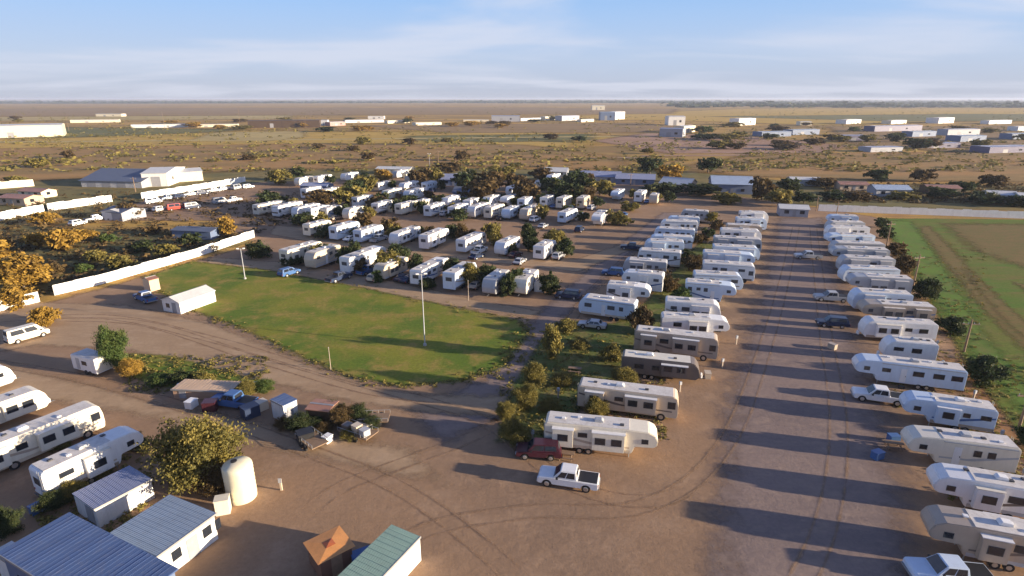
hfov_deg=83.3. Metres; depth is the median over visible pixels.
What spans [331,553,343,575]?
door
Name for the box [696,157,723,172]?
tree
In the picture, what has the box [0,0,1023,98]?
sky
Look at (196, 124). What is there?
tree
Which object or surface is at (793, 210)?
house
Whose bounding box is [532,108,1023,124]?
dry field
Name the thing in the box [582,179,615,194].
tree
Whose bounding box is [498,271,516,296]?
bush
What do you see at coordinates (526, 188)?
tree
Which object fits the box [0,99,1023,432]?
ground
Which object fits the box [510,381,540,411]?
tree
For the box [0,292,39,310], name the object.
panel fence
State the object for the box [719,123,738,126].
tree
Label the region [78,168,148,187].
barn
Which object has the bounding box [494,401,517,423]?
bush
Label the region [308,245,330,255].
bush
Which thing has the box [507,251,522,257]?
parked car
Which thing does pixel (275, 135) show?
stubble field
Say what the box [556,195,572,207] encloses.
travel trailer
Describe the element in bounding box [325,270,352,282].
pickup truck
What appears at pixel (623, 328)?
grass strip
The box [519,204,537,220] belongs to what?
travel trailer
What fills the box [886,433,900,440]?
storage box
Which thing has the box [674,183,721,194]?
bush
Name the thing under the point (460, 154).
tree
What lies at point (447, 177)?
house
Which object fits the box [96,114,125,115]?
industrial building
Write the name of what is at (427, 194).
tree
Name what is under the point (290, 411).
door
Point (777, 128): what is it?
tree
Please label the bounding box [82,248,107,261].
bush
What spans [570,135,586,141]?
tree
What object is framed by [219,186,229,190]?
sport utility car
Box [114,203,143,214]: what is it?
tree
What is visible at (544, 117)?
industrial building
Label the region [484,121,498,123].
tree
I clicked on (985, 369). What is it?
bush
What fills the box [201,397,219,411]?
storage box
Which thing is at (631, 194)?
tree
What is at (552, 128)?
brown field
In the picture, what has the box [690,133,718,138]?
tree
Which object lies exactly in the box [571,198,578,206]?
tree
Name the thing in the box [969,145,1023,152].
industrial building
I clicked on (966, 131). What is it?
industrial building
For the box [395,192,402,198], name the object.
storage shed
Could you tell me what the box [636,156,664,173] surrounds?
tree
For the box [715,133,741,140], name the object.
tree
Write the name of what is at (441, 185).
bush
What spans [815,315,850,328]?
sport utility car
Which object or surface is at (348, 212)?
travel trailer
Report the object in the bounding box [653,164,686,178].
tree
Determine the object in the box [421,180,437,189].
travel trailer
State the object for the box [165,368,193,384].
bush
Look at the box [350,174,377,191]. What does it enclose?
tree
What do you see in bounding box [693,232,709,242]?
bush
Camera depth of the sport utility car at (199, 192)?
226.14 m
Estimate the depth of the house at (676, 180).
237.53 m
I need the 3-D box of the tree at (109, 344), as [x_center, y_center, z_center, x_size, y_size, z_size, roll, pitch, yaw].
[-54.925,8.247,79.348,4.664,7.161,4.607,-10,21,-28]
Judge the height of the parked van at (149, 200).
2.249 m
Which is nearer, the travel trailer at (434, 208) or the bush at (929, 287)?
the bush at (929, 287)
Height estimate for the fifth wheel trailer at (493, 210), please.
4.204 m
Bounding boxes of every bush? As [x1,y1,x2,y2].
[0,283,38,312]
[0,504,27,542]
[2,236,16,249]
[18,232,47,246]
[26,306,62,326]
[27,487,70,513]
[42,262,67,274]
[47,440,72,452]
[56,479,89,504]
[72,263,93,272]
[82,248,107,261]
[95,463,116,480]
[96,233,121,241]
[102,253,137,268]
[112,358,144,376]
[127,238,155,251]
[131,431,145,451]
[140,225,161,233]
[143,372,169,388]
[150,243,180,254]
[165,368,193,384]
[176,232,202,244]
[184,460,224,498]
[192,372,216,379]
[201,241,218,250]
[234,379,257,395]
[240,154,259,159]
[243,239,272,258]
[254,377,276,393]
[271,414,290,430]
[278,256,303,265]
[283,409,312,431]
[287,197,297,201]
[288,212,314,224]
[306,416,323,428]
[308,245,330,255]
[311,143,325,147]
[312,420,333,434]
[314,224,332,237]
[323,398,345,409]
[325,175,336,182]
[327,405,360,426]
[334,205,341,215]
[334,246,347,265]
[339,427,356,442]
[344,145,358,150]
[344,402,373,421]
[352,258,368,272]
[359,152,375,159]
[362,414,383,428]
[365,195,387,206]
[366,270,383,282]
[384,223,401,235]
[385,242,411,258]
[390,198,403,211]
[399,194,417,200]
[406,252,423,273]
[413,200,427,213]
[418,277,437,288]
[437,179,445,189]
[440,257,460,274]
[441,137,454,141]
[445,223,458,237]
[446,207,468,221]
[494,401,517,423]
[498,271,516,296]
[499,414,533,446]
[502,266,525,293]
[508,242,518,253]
[510,197,520,204]
[534,193,545,203]
[536,396,561,414]
[537,270,561,294]
[549,369,576,387]
[554,317,578,334]
[560,204,572,210]
[568,336,590,350]
[575,210,589,220]
[584,395,610,415]
[598,343,622,361]
[605,209,625,224]
[609,365,640,382]
[610,215,634,224]
[619,200,639,210]
[638,182,680,193]
[640,148,654,153]
[656,268,672,277]
[663,274,682,291]
[669,286,692,296]
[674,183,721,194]
[680,249,697,261]
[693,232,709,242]
[700,227,715,237]
[709,219,724,229]
[711,191,741,204]
[805,177,837,186]
[816,189,847,199]
[842,191,875,200]
[874,217,890,227]
[876,225,896,238]
[885,241,909,256]
[886,190,921,199]
[895,254,917,273]
[911,277,945,299]
[931,316,967,336]
[962,354,1012,387]
[964,190,1006,203]
[999,194,1023,206]
[1011,425,1023,445]
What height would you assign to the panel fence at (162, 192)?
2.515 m
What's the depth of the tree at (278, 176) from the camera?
251.38 m
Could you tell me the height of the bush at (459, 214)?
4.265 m
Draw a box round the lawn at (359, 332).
[147,261,526,385]
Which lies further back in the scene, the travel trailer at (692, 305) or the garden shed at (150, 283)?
the garden shed at (150, 283)
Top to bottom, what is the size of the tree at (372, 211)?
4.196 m
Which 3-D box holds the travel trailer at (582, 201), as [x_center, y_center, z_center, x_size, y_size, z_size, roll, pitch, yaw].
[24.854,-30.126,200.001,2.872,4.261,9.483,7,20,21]
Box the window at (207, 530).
[202,524,211,538]
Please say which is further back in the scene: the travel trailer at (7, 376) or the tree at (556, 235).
the tree at (556, 235)
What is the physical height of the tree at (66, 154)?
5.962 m
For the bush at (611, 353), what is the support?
on the grass strip at (623, 328)
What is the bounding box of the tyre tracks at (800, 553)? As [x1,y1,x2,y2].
[790,233,848,575]
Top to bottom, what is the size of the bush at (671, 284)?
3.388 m
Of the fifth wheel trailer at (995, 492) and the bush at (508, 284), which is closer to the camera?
the fifth wheel trailer at (995, 492)
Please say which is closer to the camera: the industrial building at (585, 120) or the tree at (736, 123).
the tree at (736, 123)
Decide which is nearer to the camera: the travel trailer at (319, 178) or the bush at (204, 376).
the bush at (204, 376)
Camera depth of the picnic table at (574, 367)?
79.22 m
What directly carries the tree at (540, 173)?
on the green scrub at (69, 188)
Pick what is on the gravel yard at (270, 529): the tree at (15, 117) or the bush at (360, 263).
the bush at (360, 263)
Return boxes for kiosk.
[303,526,354,575]
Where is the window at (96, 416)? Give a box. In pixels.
[90,412,100,421]
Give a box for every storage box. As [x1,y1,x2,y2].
[26,500,45,516]
[183,397,198,409]
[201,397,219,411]
[239,401,260,420]
[255,397,268,411]
[295,426,314,446]
[321,432,332,443]
[341,421,352,429]
[350,422,362,433]
[358,426,370,437]
[704,370,711,379]
[827,342,837,349]
[870,448,885,460]
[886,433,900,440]
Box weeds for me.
[0,181,1023,296]
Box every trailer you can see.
[0,365,19,385]
[0,386,54,423]
[0,401,104,470]
[29,426,143,496]
[70,348,112,375]
[252,200,284,214]
[272,201,302,216]
[279,240,321,264]
[291,203,319,217]
[294,176,312,185]
[295,426,328,450]
[300,186,322,197]
[302,219,331,235]
[304,244,340,268]
[305,204,328,218]
[313,174,331,181]
[320,186,338,190]
[320,205,341,217]
[328,221,359,239]
[337,419,377,442]
[339,245,385,272]
[340,172,358,180]
[342,205,363,219]
[351,194,373,205]
[353,224,383,241]
[356,410,389,427]
[371,199,392,212]
[373,180,389,190]
[373,256,408,278]
[381,187,401,198]
[389,225,420,244]
[392,169,408,177]
[394,200,417,214]
[399,180,418,190]
[403,187,423,198]
[410,257,447,284]
[415,198,433,203]
[418,227,448,248]
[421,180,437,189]
[423,202,445,216]
[441,194,460,204]
[442,261,476,289]
[447,203,468,217]
[456,231,485,251]
[463,197,479,205]
[467,202,488,217]
[482,269,509,295]
[483,194,500,204]
[484,203,504,217]
[494,235,519,255]
[500,193,516,204]
[501,205,518,218]
[505,184,517,194]
[513,268,538,295]
[517,196,532,207]
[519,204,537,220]
[533,239,555,258]
[540,194,555,205]
[544,411,657,456]
[546,173,560,179]
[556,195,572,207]
[557,208,577,222]
[576,195,589,208]
[576,293,637,321]
[591,210,606,224]
[606,280,650,298]
[611,188,624,199]
[621,349,705,379]
[622,269,664,293]
[623,257,667,273]
[634,189,646,201]
[638,247,680,267]
[644,238,683,253]
[649,192,659,203]
[650,234,692,248]
[654,226,694,241]
[660,219,697,233]
[660,311,729,332]
[664,296,720,314]
[668,215,699,227]
[681,209,708,222]
[685,278,735,302]
[692,270,745,289]
[702,249,754,262]
[712,243,761,259]
[713,235,761,251]
[719,227,761,238]
[725,223,762,232]
[735,216,766,229]
[738,210,769,223]
[823,224,869,235]
[824,220,864,228]
[824,232,874,241]
[826,214,858,220]
[828,240,885,248]
[828,245,889,255]
[833,254,895,269]
[834,264,899,280]
[843,287,913,308]
[845,273,913,293]
[851,353,967,391]
[854,315,938,341]
[856,299,936,320]
[876,335,938,360]
[899,390,998,432]
[900,425,1021,473]
[920,504,1023,571]
[926,463,1023,517]
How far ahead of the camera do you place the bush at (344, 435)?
63.60 m
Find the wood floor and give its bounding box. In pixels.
[673,100,1023,106]
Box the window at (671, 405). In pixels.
[667,402,675,409]
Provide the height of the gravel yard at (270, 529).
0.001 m
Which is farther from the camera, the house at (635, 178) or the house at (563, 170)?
the house at (563, 170)
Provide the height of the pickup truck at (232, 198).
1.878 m
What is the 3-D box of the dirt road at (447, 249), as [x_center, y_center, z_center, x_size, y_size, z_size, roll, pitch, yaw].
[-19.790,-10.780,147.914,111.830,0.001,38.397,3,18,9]
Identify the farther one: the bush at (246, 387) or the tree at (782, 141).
the tree at (782, 141)
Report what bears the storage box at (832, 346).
on the gravel road at (785, 425)
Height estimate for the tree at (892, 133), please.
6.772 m
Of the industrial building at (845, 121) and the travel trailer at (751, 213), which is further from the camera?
the industrial building at (845, 121)
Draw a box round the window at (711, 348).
[709,345,715,351]
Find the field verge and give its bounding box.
[888,220,1023,410]
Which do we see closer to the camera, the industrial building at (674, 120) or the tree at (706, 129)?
the tree at (706, 129)
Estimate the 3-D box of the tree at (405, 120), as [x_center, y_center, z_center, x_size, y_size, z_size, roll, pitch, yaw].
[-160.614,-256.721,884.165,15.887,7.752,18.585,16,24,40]
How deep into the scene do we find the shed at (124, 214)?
179.36 m
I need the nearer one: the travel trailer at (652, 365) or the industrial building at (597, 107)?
the travel trailer at (652, 365)
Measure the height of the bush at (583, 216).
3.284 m
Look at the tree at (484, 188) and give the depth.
203.59 m
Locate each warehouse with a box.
[0,123,66,137]
[140,167,184,186]
[177,167,202,181]
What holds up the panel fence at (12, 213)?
on the green scrub at (69, 188)
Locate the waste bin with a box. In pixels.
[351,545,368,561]
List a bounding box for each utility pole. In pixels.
[886,221,893,244]
[913,254,924,285]
[962,319,979,351]
[1017,393,1023,427]
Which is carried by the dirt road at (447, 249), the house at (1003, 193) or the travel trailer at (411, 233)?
the travel trailer at (411, 233)
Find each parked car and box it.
[329,215,342,219]
[342,235,352,241]
[393,273,409,280]
[398,274,409,283]
[467,280,481,289]
[468,252,484,259]
[495,215,504,220]
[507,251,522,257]
[512,257,526,264]
[537,223,547,228]
[577,318,607,329]
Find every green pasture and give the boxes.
[0,127,245,138]
[402,134,593,141]
[711,114,1023,120]
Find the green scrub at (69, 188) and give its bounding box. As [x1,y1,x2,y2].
[0,168,1023,296]
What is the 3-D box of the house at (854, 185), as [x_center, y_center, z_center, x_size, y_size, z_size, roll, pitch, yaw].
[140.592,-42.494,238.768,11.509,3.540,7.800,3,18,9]
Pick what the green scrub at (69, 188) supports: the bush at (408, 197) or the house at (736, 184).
the house at (736, 184)
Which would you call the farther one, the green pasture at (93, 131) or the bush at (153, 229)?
the green pasture at (93, 131)
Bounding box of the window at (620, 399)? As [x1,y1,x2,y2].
[614,397,622,401]
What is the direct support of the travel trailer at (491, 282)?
on the gravel yard at (270, 529)
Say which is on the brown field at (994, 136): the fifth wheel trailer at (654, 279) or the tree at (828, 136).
the tree at (828, 136)
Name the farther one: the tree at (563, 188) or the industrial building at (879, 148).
the industrial building at (879, 148)
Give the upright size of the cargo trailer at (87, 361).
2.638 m
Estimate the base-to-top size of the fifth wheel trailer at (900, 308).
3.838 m
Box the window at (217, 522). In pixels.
[215,517,220,530]
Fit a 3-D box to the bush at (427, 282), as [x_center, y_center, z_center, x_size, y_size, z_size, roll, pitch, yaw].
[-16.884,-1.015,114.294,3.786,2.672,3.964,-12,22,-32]
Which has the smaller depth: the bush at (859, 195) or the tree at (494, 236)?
the tree at (494, 236)
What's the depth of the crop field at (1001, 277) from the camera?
116.61 m
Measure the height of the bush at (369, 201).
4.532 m
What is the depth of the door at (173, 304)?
101.43 m
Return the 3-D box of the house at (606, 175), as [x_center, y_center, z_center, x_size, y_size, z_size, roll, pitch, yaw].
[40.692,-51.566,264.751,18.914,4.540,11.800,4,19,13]
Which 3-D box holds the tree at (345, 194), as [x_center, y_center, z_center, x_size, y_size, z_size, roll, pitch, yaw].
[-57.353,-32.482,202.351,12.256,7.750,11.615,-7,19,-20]
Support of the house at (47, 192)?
on the green scrub at (69, 188)
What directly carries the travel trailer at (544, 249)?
on the dirt road at (447, 249)
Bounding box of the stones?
[2,333,992,575]
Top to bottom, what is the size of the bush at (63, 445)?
1.819 m
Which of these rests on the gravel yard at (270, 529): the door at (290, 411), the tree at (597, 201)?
the tree at (597, 201)
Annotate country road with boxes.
[0,136,622,142]
[642,152,946,155]
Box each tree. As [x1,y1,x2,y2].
[0,239,13,258]
[0,251,53,288]
[1,175,28,181]
[7,116,21,118]
[12,119,23,121]
[21,157,50,167]
[25,211,62,223]
[43,228,81,250]
[59,149,75,158]
[68,229,99,242]
[90,324,132,370]
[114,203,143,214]
[135,411,254,496]
[161,120,177,122]
[181,122,202,126]
[212,125,227,128]
[216,215,237,233]
[230,125,253,128]
[233,119,246,121]
[255,189,287,202]
[264,169,292,183]
[275,117,290,119]
[288,167,305,177]
[302,189,340,204]
[314,126,335,131]
[314,211,329,220]
[323,221,340,227]
[331,185,367,205]
[339,204,349,212]
[342,179,366,188]
[346,240,363,253]
[349,212,374,226]
[350,125,374,130]
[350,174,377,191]
[354,136,371,143]
[362,206,376,217]
[371,249,403,267]
[374,168,392,181]
[375,191,390,196]
[379,217,399,231]
[388,180,395,187]
[402,118,413,122]
[402,138,417,143]
[407,167,432,181]
[421,226,433,232]
[423,190,434,197]
[426,167,444,181]
[435,161,464,172]
[435,193,444,201]
[444,122,458,126]
[450,169,477,185]
[454,150,470,159]
[455,223,468,237]
[456,179,500,198]
[461,262,481,284]
[462,121,481,125]
[475,171,506,189]
[477,198,489,204]
[478,263,496,283]
[480,222,500,233]
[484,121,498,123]
[486,164,515,180]
[486,227,503,244]
[493,123,508,127]
[499,120,510,124]
[503,172,530,186]
[509,179,540,197]
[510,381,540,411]
[519,221,538,240]
[520,235,539,251]
[521,361,548,387]
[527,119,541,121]
[528,166,554,179]
[534,204,548,219]
[536,177,564,194]
[540,228,568,243]
[540,323,563,359]
[543,133,558,138]
[552,182,583,199]
[554,237,575,255]
[565,169,595,185]
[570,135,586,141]
[571,186,596,200]
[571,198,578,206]
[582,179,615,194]
[587,172,594,178]
[591,196,605,207]
[625,304,654,328]
[628,188,636,198]
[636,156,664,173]
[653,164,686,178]
[663,190,676,201]
[681,254,702,271]
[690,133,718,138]
[692,127,703,132]
[694,126,716,132]
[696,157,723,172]
[704,211,719,223]
[705,139,733,148]
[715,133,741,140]
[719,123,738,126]
[727,141,747,148]
[728,122,744,126]
[728,131,748,138]
[749,176,778,199]
[760,133,779,138]
[762,188,795,203]
[765,125,791,130]
[769,143,801,148]
[770,139,794,143]
[776,177,803,191]
[792,190,822,203]
[800,137,826,144]
[822,134,841,140]
[831,135,851,141]
[848,126,860,131]
[858,134,878,141]
[862,168,892,181]
[884,132,906,138]
[885,134,907,141]
[902,137,936,147]
[907,138,943,147]
[909,168,938,181]
[923,185,964,197]
[946,180,979,191]
[947,125,970,128]
[969,139,993,145]
[978,174,1010,185]
[980,128,1001,132]
[1012,134,1023,139]
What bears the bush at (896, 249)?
on the field verge
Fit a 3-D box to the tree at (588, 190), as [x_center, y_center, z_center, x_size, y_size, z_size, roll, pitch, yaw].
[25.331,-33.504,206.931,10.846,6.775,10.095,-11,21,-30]
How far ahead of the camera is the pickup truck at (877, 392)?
71.46 m
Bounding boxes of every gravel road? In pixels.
[417,212,681,440]
[706,217,913,575]
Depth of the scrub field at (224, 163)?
368.71 m
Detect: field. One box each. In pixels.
[0,100,667,103]
[0,108,675,115]
[0,115,292,120]
[0,130,614,148]
[0,143,636,181]
[192,131,305,140]
[368,123,696,132]
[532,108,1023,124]
[596,133,845,152]
[681,152,1023,182]
[827,126,1023,151]
[885,218,1023,428]
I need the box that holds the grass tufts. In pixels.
[29,225,1023,532]
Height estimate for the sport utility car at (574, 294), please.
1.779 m
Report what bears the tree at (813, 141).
on the bare dirt field at (761, 144)
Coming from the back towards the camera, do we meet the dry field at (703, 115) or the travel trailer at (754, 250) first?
the dry field at (703, 115)
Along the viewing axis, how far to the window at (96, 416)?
64.49 m
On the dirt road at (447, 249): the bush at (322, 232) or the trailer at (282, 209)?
the bush at (322, 232)
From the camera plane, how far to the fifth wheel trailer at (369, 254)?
125.04 m
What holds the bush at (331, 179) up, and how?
on the green scrub at (69, 188)
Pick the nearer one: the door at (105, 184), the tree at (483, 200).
the tree at (483, 200)
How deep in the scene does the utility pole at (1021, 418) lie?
65.86 m
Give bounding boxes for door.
[7,132,14,137]
[84,504,96,525]
[87,181,95,186]
[102,182,110,186]
[117,182,125,187]
[150,177,160,185]
[171,303,176,312]
[178,391,186,398]
[186,533,200,559]
[287,405,293,418]
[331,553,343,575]
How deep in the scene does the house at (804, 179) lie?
249.79 m
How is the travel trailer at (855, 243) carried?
on the gravel yard at (270, 529)
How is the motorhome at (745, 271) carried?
on the gravel yard at (270, 529)
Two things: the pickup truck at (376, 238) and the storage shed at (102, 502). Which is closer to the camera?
the storage shed at (102, 502)
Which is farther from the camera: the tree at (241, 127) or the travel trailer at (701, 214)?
the tree at (241, 127)
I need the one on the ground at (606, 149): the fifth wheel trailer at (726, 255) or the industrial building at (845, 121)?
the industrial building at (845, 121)
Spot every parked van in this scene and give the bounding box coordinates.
[3,323,50,343]
[144,197,162,203]
[166,203,182,210]
[182,201,200,209]
[211,197,229,203]
[230,184,241,189]
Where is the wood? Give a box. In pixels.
[0,99,1023,107]
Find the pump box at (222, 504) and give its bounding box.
[213,493,231,516]
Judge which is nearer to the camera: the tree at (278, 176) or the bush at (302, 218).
the bush at (302, 218)
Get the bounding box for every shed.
[72,465,154,527]
[100,205,146,220]
[101,208,118,219]
[110,494,220,568]
[141,275,159,291]
[160,284,215,313]
[170,379,240,398]
[171,226,222,239]
[269,393,297,418]
[338,524,420,575]
[388,204,393,211]
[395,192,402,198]
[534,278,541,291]
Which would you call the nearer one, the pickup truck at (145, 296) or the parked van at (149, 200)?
the pickup truck at (145, 296)
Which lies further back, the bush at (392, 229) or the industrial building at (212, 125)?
the industrial building at (212, 125)
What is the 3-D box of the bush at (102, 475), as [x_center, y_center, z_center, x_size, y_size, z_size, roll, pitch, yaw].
[-40.919,18.070,57.421,2.584,1.906,2.561,-9,20,-25]
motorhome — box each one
[576,377,678,420]
[633,325,717,360]
[702,259,754,282]
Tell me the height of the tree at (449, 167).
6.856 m
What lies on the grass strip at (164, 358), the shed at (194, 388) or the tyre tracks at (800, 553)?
the shed at (194, 388)
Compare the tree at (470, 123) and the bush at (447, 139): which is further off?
the tree at (470, 123)
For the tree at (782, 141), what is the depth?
458.68 m
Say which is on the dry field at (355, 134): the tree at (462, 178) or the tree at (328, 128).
the tree at (328, 128)
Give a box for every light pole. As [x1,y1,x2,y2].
[236,248,245,278]
[415,273,426,345]
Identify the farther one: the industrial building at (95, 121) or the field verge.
the industrial building at (95, 121)
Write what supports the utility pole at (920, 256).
on the crop field at (1001, 277)
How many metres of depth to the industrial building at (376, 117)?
1065.00 m
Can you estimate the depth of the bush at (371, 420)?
65.86 m
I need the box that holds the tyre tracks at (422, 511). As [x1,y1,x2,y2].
[7,361,488,552]
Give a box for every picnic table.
[559,450,574,461]
[568,366,581,374]
[882,439,905,451]
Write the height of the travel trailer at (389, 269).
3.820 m
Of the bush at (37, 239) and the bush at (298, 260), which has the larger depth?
the bush at (37, 239)
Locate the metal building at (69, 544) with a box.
[0,512,178,575]
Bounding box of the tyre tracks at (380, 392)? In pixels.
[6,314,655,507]
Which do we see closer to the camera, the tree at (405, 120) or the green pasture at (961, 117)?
the tree at (405, 120)
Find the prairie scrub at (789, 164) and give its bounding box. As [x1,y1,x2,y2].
[0,103,1023,172]
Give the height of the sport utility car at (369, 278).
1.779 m
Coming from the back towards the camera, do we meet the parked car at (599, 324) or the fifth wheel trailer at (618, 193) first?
the fifth wheel trailer at (618, 193)
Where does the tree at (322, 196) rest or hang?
on the gravel yard at (270, 529)
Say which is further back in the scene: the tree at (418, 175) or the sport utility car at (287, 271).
the tree at (418, 175)
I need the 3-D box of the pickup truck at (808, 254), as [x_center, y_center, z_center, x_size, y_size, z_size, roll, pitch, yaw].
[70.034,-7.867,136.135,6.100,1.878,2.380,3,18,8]
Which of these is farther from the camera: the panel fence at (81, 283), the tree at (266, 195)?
the tree at (266, 195)
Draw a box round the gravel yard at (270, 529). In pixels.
[0,177,1023,575]
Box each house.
[0,193,44,205]
[17,187,57,197]
[299,182,333,188]
[375,166,414,173]
[440,173,456,185]
[452,186,469,197]
[546,167,568,176]
[581,170,621,182]
[615,173,655,184]
[659,176,697,190]
[708,175,752,194]
[776,203,810,217]
[786,176,819,185]
[834,181,869,190]
[867,184,912,196]
[919,184,962,192]
[983,190,1016,202]
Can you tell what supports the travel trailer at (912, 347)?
on the gravel road at (785, 425)
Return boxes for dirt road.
[0,303,508,415]
[0,365,439,479]
[207,258,538,315]
[270,226,644,270]
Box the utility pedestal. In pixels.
[278,478,282,490]
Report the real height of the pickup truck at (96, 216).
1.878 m
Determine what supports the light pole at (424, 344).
on the lawn at (359, 332)
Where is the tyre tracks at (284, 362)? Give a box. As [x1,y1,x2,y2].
[73,317,423,401]
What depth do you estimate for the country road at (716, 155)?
381.75 m
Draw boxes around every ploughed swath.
[919,226,1023,348]
[940,223,1023,267]
[964,270,1023,336]
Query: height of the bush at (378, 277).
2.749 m
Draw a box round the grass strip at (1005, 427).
[944,358,1023,455]
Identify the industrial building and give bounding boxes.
[70,119,120,122]
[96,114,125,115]
[131,124,187,127]
[189,124,238,126]
[247,119,320,127]
[325,121,345,125]
[344,119,383,122]
[368,116,384,118]
[385,120,409,123]
[412,122,441,124]
[463,119,488,121]
[491,115,519,121]
[520,118,540,120]
[540,116,554,119]
[555,115,579,120]
[577,119,593,121]
[591,105,604,109]
[599,112,614,119]
[610,111,624,119]
[659,127,685,136]
[665,116,685,124]
[674,125,695,132]
[729,118,755,124]
[752,131,791,136]
[783,129,819,134]
[796,121,811,124]
[835,119,861,123]
[843,135,863,140]
[858,146,902,151]
[863,125,922,131]
[881,120,906,123]
[902,130,936,136]
[909,142,960,147]
[926,117,954,123]
[936,128,980,134]
[945,135,986,141]
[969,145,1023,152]
[980,120,1011,123]
[998,133,1023,138]
[1007,126,1023,130]
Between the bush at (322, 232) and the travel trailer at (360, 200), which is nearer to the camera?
the bush at (322, 232)
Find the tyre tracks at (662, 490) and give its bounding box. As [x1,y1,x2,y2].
[413,227,799,529]
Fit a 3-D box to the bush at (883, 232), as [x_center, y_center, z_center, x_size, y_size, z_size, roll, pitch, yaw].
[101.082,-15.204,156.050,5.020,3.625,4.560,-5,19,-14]
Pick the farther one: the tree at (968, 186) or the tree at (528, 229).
the tree at (968, 186)
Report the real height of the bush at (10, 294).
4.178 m
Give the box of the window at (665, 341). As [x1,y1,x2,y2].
[660,339,668,343]
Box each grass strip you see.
[127,353,257,387]
[497,243,712,441]
[944,358,1023,455]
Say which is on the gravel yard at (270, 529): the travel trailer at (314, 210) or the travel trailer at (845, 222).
the travel trailer at (314, 210)
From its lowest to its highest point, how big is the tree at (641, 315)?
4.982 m
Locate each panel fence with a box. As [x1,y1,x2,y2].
[0,179,33,188]
[0,205,44,219]
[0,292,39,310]
[47,195,112,210]
[52,230,254,295]
[141,177,245,198]
[818,204,1023,218]
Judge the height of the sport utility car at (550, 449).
1.779 m
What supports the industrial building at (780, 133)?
on the ground at (606, 149)
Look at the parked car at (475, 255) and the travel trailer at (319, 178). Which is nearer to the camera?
the parked car at (475, 255)
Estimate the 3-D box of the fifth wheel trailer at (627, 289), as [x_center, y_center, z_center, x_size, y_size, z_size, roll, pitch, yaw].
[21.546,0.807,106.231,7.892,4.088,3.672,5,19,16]
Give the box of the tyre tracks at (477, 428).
[327,230,654,500]
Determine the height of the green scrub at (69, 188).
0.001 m
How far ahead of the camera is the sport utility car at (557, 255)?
134.38 m
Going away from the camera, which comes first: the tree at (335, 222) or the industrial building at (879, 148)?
the tree at (335, 222)
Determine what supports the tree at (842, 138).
on the brown field at (994, 136)
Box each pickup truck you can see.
[83,214,104,221]
[133,290,157,303]
[159,194,174,200]
[182,191,196,195]
[205,187,221,192]
[211,389,258,410]
[227,196,242,202]
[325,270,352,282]
[355,264,373,275]
[369,234,387,242]
[470,245,487,253]
[536,462,600,492]
[620,242,643,250]
[793,250,822,259]
[812,290,846,302]
[850,384,900,406]
[901,553,992,575]
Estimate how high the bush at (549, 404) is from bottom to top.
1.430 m
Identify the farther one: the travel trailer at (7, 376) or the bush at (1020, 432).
the travel trailer at (7, 376)
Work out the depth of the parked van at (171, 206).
194.62 m
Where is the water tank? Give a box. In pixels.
[221,456,256,505]
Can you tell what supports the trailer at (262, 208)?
on the gravel yard at (270, 529)
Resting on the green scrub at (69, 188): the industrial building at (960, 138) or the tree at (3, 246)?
the tree at (3, 246)
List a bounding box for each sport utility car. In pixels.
[67,219,86,225]
[151,206,165,211]
[172,193,185,198]
[195,190,208,194]
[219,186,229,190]
[242,184,254,188]
[276,266,300,276]
[366,273,375,281]
[439,210,447,216]
[515,438,562,461]
[529,215,540,222]
[551,251,565,259]
[555,288,581,299]
[574,225,584,232]
[586,204,596,209]
[601,266,624,276]
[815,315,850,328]
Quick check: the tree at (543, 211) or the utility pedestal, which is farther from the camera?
the tree at (543, 211)
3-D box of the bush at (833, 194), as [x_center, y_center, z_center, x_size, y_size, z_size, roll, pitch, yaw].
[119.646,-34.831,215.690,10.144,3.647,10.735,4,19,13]
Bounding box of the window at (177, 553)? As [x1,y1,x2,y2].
[171,547,181,561]
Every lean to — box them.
[0,541,14,575]
[304,398,338,420]
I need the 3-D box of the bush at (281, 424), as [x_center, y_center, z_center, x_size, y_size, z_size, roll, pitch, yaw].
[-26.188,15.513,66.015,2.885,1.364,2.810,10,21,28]
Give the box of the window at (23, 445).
[15,441,28,451]
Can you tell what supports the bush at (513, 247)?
on the dirt road at (447, 249)
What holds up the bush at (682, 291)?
on the grass strip at (623, 328)
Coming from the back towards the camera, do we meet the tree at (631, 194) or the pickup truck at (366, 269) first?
the tree at (631, 194)
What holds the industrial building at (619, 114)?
on the ground at (606, 149)
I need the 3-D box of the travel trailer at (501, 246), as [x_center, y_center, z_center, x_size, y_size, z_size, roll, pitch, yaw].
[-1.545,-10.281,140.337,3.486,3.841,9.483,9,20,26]
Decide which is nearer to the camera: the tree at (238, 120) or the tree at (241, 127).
the tree at (241, 127)
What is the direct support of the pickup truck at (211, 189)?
on the gravel yard at (270, 529)
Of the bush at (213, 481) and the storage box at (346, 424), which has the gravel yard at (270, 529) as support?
the bush at (213, 481)
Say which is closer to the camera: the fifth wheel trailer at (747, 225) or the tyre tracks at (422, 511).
the tyre tracks at (422, 511)
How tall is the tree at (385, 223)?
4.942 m

